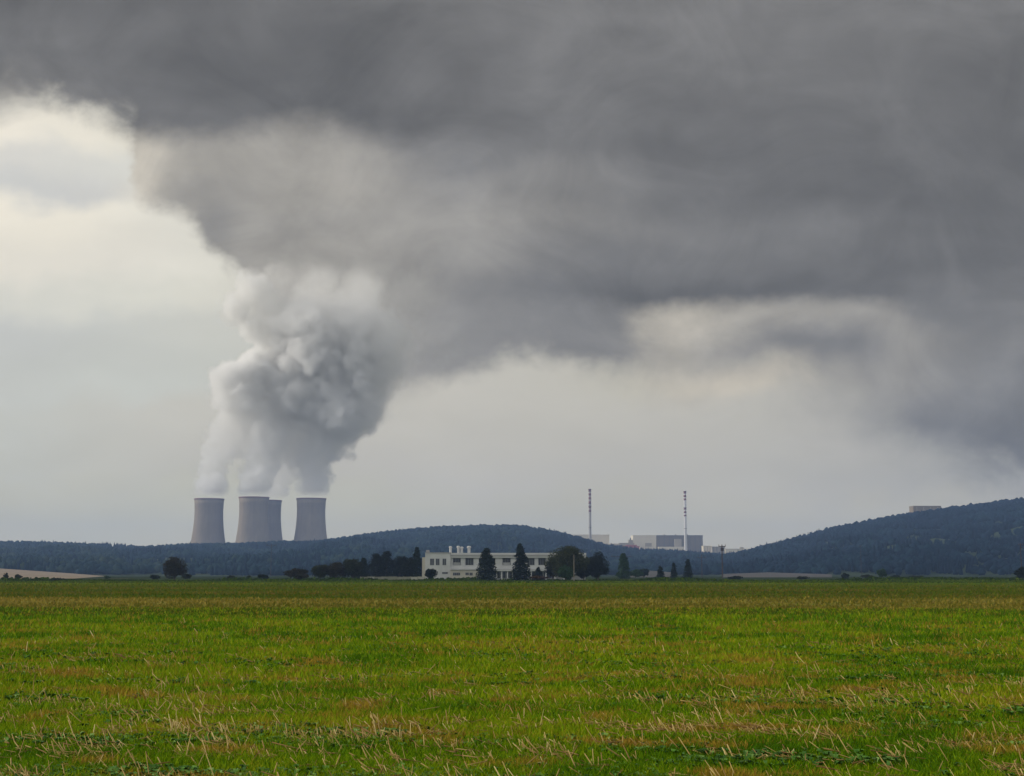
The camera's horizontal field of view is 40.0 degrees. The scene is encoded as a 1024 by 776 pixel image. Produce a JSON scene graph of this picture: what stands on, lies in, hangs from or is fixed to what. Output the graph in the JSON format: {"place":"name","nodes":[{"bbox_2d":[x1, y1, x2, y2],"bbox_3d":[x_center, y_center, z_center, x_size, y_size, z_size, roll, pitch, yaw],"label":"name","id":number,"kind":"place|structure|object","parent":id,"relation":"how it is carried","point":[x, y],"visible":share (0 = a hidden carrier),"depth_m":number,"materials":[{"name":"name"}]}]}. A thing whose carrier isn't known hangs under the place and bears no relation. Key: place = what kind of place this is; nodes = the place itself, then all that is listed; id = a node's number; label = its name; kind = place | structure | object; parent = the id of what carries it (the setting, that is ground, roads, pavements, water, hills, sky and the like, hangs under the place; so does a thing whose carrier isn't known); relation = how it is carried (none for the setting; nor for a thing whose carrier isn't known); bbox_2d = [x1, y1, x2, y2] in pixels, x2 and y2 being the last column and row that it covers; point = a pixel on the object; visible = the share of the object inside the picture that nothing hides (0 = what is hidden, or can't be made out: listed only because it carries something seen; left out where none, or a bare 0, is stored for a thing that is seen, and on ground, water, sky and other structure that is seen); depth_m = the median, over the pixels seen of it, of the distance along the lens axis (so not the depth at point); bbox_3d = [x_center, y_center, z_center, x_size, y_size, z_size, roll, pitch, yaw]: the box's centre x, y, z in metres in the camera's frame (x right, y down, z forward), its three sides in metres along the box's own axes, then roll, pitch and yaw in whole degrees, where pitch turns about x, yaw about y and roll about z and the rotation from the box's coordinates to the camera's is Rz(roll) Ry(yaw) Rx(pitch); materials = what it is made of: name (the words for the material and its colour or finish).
{"place":"outdoors","nodes":[
{"label":"outdoors","id":0,"kind":"place"},
{"bbox_2d":[0,569,127,578],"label":"bare field","id":1,"kind":"structure","parent":0,"point":[25,573],"depth_m":732.03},
{"bbox_2d":[422,546,585,579],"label":"white building","id":2,"kind":"structure","parent":0,"point":[458,564],"depth_m":408.71,"materials":[{"name":"white paint"}]},
{"bbox_2d":[453,558,460,564],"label":"window","id":3,"kind":"structure","parent":2,"relation":"in","point":[454,559],"depth_m":410.17,"materials":[{"name":"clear glass"}]},
{"bbox_2d":[466,558,473,564],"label":"window","id":4,"kind":"structure","parent":2,"relation":"in","point":[469,561],"depth_m":410.07,"materials":[{"name":"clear glass"}]},
{"bbox_2d":[503,558,510,564],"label":"window","id":5,"kind":"structure","parent":2,"relation":"in","point":[504,559],"depth_m":410.17,"materials":[{"name":"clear glass"}]},
{"bbox_2d":[528,558,533,564],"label":"window","id":6,"kind":"structure","parent":2,"relation":"in","point":[531,560],"depth_m":410.07,"materials":[{"name":"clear glass"}]},
{"bbox_2d":[538,558,544,564],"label":"window","id":7,"kind":"structure","parent":2,"relation":"in","point":[540,560],"depth_m":410.07,"materials":[{"name":"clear glass"}]},
{"bbox_2d":[0,576,1023,775],"bbox_3d":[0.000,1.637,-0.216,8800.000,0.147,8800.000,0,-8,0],"label":"ground","id":8,"kind":"structure","parent":0,"point":[472,586],"depth_m":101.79,"materials":[{"name":"green plant"}]},
{"bbox_2d":[150,575,160,579],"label":"shrub","id":9,"kind":"object","parent":8,"relation":"on","point":[155,577],"visible":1,"depth_m":417.51,"materials":[{"name":"green plant"}]},
{"bbox_2d":[161,557,188,579],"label":"tree","id":10,"kind":"object","parent":8,"relation":"on","point":[174,569],"visible":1,"depth_m":377.66,"materials":[{"name":"green plant"}]},
{"bbox_2d":[181,574,191,579],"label":"shrub","id":11,"kind":"object","parent":8,"relation":"on","point":[187,576],"visible":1,"depth_m":390.55,"materials":[{"name":"green plant"}]},
{"bbox_2d":[191,498,224,543],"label":"cooling tower","id":12,"kind":"structure","parent":8,"relation":"on","point":[208,526],"depth_m":2844.90,"materials":[{"name":"concrete"}]},
{"bbox_2d":[235,496,269,542],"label":"cooling tower","id":13,"kind":"structure","parent":8,"relation":"on","point":[253,523],"depth_m":2795.41,"materials":[{"name":"concrete"}]},
{"bbox_2d":[257,574,268,578],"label":"shrub","id":14,"kind":"object","parent":8,"relation":"on","point":[264,576],"visible":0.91,"depth_m":386.37,"materials":[{"name":"green plant"}]},
{"bbox_2d":[268,500,282,541],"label":"cooling tower","id":15,"kind":"structure","parent":8,"relation":"on","point":[274,518],"depth_m":2957.82,"materials":[{"name":"concrete"}]},
{"bbox_2d":[283,568,308,579],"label":"bush","id":16,"kind":"object","parent":8,"relation":"on","point":[298,573],"visible":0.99,"depth_m":358.80,"materials":[{"name":"green plant"}]},
{"bbox_2d":[294,498,326,540],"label":"cooling tower","id":17,"kind":"structure","parent":8,"relation":"on","point":[310,523],"depth_m":2835.13,"materials":[{"name":"concrete"}]},
{"bbox_2d":[311,564,327,578],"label":"tree","id":18,"kind":"object","parent":8,"relation":"on","point":[317,571],"visible":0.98,"depth_m":358.84,"materials":[{"name":"green plant"}]},
{"bbox_2d":[322,562,345,577],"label":"tree","id":19,"kind":"object","parent":8,"relation":"on","point":[333,569],"visible":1,"depth_m":358.60,"materials":[{"name":"green plant"}]},
{"bbox_2d":[343,558,363,577],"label":"tree","id":20,"kind":"object","parent":8,"relation":"on","point":[353,568],"visible":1,"depth_m":358.75,"materials":[{"name":"green plant"}]},
{"bbox_2d":[357,558,370,577],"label":"dark conifer","id":21,"kind":"object","parent":8,"relation":"on","point":[365,569],"visible":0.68,"depth_m":390.93,"materials":[{"name":"green plant"}]},
{"bbox_2d":[367,553,386,576],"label":"dark tree","id":22,"kind":"object","parent":8,"relation":"on","point":[375,566],"visible":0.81,"depth_m":428.11,"materials":[{"name":"green plant"}]},
{"bbox_2d":[379,551,395,576],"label":"dark tree","id":23,"kind":"object","parent":8,"relation":"on","point":[386,558],"visible":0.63,"depth_m":438.45,"materials":[{"name":"green plant"}]},
{"bbox_2d":[360,576,424,579],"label":"panel fence","id":24,"kind":"object","parent":8,"relation":"on","point":[398,578],"visible":0.56,"depth_m":368.61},
{"bbox_2d":[391,556,407,576],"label":"dark tree","id":25,"kind":"object","parent":8,"relation":"on","point":[397,564],"visible":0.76,"depth_m":428.21,"materials":[{"name":"green plant"}]},
{"bbox_2d":[400,557,415,576],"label":"dark tree","id":26,"kind":"object","parent":8,"relation":"on","point":[408,569],"visible":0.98,"depth_m":418.05,"materials":[{"name":"green plant"}]},
{"bbox_2d":[407,547,421,576],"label":"spruce tree","id":27,"kind":"object","parent":8,"relation":"on","point":[416,561],"visible":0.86,"depth_m":417.95,"materials":[{"name":"green plant"}]},
{"bbox_2d":[425,568,437,578],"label":"shrub","id":28,"kind":"object","parent":8,"relation":"on","point":[430,573],"visible":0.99,"depth_m":380.62,"materials":[{"name":"green plant"}]},
{"bbox_2d":[475,548,500,579],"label":"cypress tree","id":29,"kind":"object","parent":8,"relation":"on","point":[487,563],"visible":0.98,"depth_m":366.37,"materials":[{"name":"green plant"}]},
{"bbox_2d":[0,497,1023,575],"bbox_3d":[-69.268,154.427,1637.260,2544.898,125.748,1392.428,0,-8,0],"label":"forest","id":30,"kind":"object","parent":8,"relation":"on","point":[963,529],"visible":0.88,"depth_m":1447.39,"materials":[{"name":"green plant"}]},
{"bbox_2d":[0,617,1023,775],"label":"straw stubble","id":31,"kind":"object","parent":8,"relation":"on","point":[685,726],"visible":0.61,"depth_m":14.93,"materials":[{"name":"beige plant"}]},
{"bbox_2d":[0,582,1023,616],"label":"tussock grass","id":32,"kind":"structure","parent":8,"relation":"on","point":[1016,604],"depth_m":90.03,"materials":[{"name":"green plant"}]},
{"bbox_2d":[0,622,1023,775],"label":"weeds","id":33,"kind":"object","parent":8,"relation":"on","point":[181,769],"visible":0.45,"depth_m":14.36,"materials":[{"name":"green plant"}]},
{"bbox_2d":[509,543,531,579],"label":"cypress tree","id":34,"kind":"object","parent":8,"relation":"on","point":[519,570],"visible":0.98,"depth_m":368.34,"materials":[{"name":"green plant"}]},
{"bbox_2d":[533,567,542,579],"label":"conifer","id":35,"kind":"object","parent":8,"relation":"on","point":[538,572],"visible":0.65,"depth_m":391.32,"materials":[{"name":"green plant"}]},
{"bbox_2d":[529,575,548,579],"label":"shrub","id":36,"kind":"object","parent":8,"relation":"on","point":[536,577],"visible":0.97,"depth_m":375.56,"materials":[{"name":"green plant"}]},
{"bbox_2d":[544,561,557,578],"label":"dark tree","id":37,"kind":"object","parent":8,"relation":"on","point":[548,572],"visible":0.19,"depth_m":374.18,"materials":[{"name":"green plant"}]},
{"bbox_2d":[557,565,575,579],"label":"green bush","id":38,"kind":"object","parent":8,"relation":"on","point":[565,572],"visible":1,"depth_m":348.28,"materials":[{"name":"green plant"}]},
{"bbox_2d":[544,545,589,575],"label":"willow tree","id":39,"kind":"object","parent":8,"relation":"on","point":[572,557],"visible":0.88,"depth_m":367.21,"materials":[{"name":"green plant"}]},
{"bbox_2d":[576,563,593,579],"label":"dark tree","id":40,"kind":"object","parent":8,"relation":"on","point":[585,573],"visible":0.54,"depth_m":378.25,"materials":[{"name":"green plant"}]},
{"bbox_2d":[588,489,591,539],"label":"chimney","id":41,"kind":"object","parent":8,"relation":"on","point":[589,527],"visible":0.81,"depth_m":2470.27,"materials":[{"name":"concrete"}]},
{"bbox_2d":[573,535,608,543],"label":"reactor building","id":42,"kind":"structure","parent":8,"relation":"on","point":[604,539],"depth_m":2526.50,"materials":[{"name":"grey concrete"}]},
{"bbox_2d":[587,551,609,579],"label":"dark tree","id":43,"kind":"object","parent":8,"relation":"on","point":[597,564],"visible":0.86,"depth_m":390.65,"materials":[{"name":"green plant"}]},
{"bbox_2d":[615,553,630,578],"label":"green tree","id":44,"kind":"object","parent":8,"relation":"on","point":[623,572],"visible":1,"depth_m":499.26,"materials":[{"name":"green plant"}]},
{"bbox_2d":[618,538,633,545],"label":"pump house","id":45,"kind":"structure","parent":8,"relation":"on","point":[630,541],"depth_m":2485.23,"materials":[{"name":"grey concrete"}]},
{"bbox_2d":[628,569,643,577],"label":"shrub","id":46,"kind":"object","parent":8,"relation":"on","point":[637,573],"visible":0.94,"depth_m":544.14,"materials":[{"name":"green plant"}]},
{"bbox_2d":[630,535,655,548],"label":"machine hall","id":47,"kind":"structure","parent":8,"relation":"on","point":[640,540],"depth_m":2525.92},
{"bbox_2d":[640,568,649,576],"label":"shrub","id":48,"kind":"object","parent":8,"relation":"on","point":[645,571],"visible":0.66,"depth_m":561.55,"materials":[{"name":"green plant"}]},
{"bbox_2d":[639,543,653,548],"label":"office block","id":49,"kind":"structure","parent":8,"relation":"on","point":[648,545],"depth_m":2457.93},
{"bbox_2d":[656,566,664,576],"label":"conifer","id":50,"kind":"object","parent":8,"relation":"on","point":[660,571],"visible":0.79,"depth_m":449.45,"materials":[{"name":"green plant"}]},
{"bbox_2d":[669,562,677,577],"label":"conifer","id":51,"kind":"object","parent":8,"relation":"on","point":[674,573],"visible":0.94,"depth_m":461.16,"materials":[{"name":"green plant"}]},
{"bbox_2d":[656,534,702,551],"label":"turbine hall","id":52,"kind":"structure","parent":8,"relation":"on","point":[675,541],"depth_m":2525.22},
{"bbox_2d":[683,491,686,550],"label":"chimney","id":53,"kind":"object","parent":8,"relation":"on","point":[685,530],"visible":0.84,"depth_m":2458.40,"materials":[{"name":"concrete"}]},
{"bbox_2d":[683,559,693,577],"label":"conifer","id":54,"kind":"object","parent":8,"relation":"on","point":[688,573],"visible":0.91,"depth_m":438.56,"materials":[{"name":"green plant"}]},
{"bbox_2d":[701,546,711,552],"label":"workshop","id":55,"kind":"structure","parent":8,"relation":"on","point":[705,548],"depth_m":2484.31,"materials":[{"name":"white concrete"}]},
{"bbox_2d":[710,547,724,553],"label":"storehouse","id":56,"kind":"structure","parent":8,"relation":"on","point":[715,549],"depth_m":2464.19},
{"bbox_2d":[719,544,725,577],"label":"utility pole","id":57,"kind":"object","parent":8,"relation":"on","point":[722,549],"visible":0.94,"depth_m":595.28,"materials":[{"name":"grey concrete"}]},
{"bbox_2d":[728,576,742,578],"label":"shrub","id":58,"kind":"object","parent":8,"relation":"on","point":[736,577],"visible":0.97,"depth_m":437.64,"materials":[{"name":"green plant"}]},
{"bbox_2d":[725,547,747,553],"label":"depot","id":59,"kind":"structure","parent":8,"relation":"on","point":[734,550],"depth_m":2454.04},
{"bbox_2d":[797,576,809,578],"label":"shrub","id":60,"kind":"object","parent":8,"relation":"on","point":[801,577],"visible":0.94,"depth_m":427.32,"materials":[{"name":"green plant"}]},
{"bbox_2d":[841,573,849,578],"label":"shrub","id":61,"kind":"object","parent":8,"relation":"on","point":[844,575],"visible":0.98,"depth_m":473.04,"materials":[{"name":"green plant"}]},
{"bbox_2d":[860,574,873,577],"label":"shrub","id":62,"kind":"object","parent":8,"relation":"on","point":[865,576],"visible":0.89,"depth_m":485.59,"materials":[{"name":"green plant"}]},
{"bbox_2d":[876,568,887,576],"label":"shrub","id":63,"kind":"object","parent":8,"relation":"on","point":[881,572],"visible":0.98,"depth_m":499.21,"materials":[{"name":"green plant"}]},
{"bbox_2d":[1013,567,1023,577],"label":"edge tree","id":64,"kind":"object","parent":8,"relation":"on","point":[1019,573],"visible":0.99,"depth_m":374.51,"materials":[{"name":"green plant"}]},
{"bbox_2d":[0,576,1023,582],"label":"verge grass","id":65,"kind":"structure","parent":0,"point":[890,579],"depth_m":331.14,"materials":[{"name":"green plant"}]},
{"bbox_2d":[0,0,1023,548],"label":"sky","id":66,"kind":"structure","parent":0,"point":[398,264],"materials":[{"name":"grey"}]},
{"bbox_2d":[73,521,1023,575],"bbox_3d":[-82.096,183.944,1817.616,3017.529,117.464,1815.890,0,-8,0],"label":"hills","id":67,"kind":"structure","parent":0,"point":[988,573],"depth_m":1089.22,"materials":[{"name":"green plant"}]},
{"bbox_2d":[909,506,940,511],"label":"hilltop building","id":68,"kind":"structure","parent":67,"relation":"on","point":[917,508],"depth_m":2100.02,"materials":[{"name":"concrete"}]},
{"bbox_2d":[630,571,671,576],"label":"fallow field","id":69,"kind":"structure","parent":0,"point":[654,573],"depth_m":796.58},
{"bbox_2d":[723,572,831,576],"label":"fallow field","id":70,"kind":"structure","parent":0,"point":[768,574],"depth_m":814.87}
]}

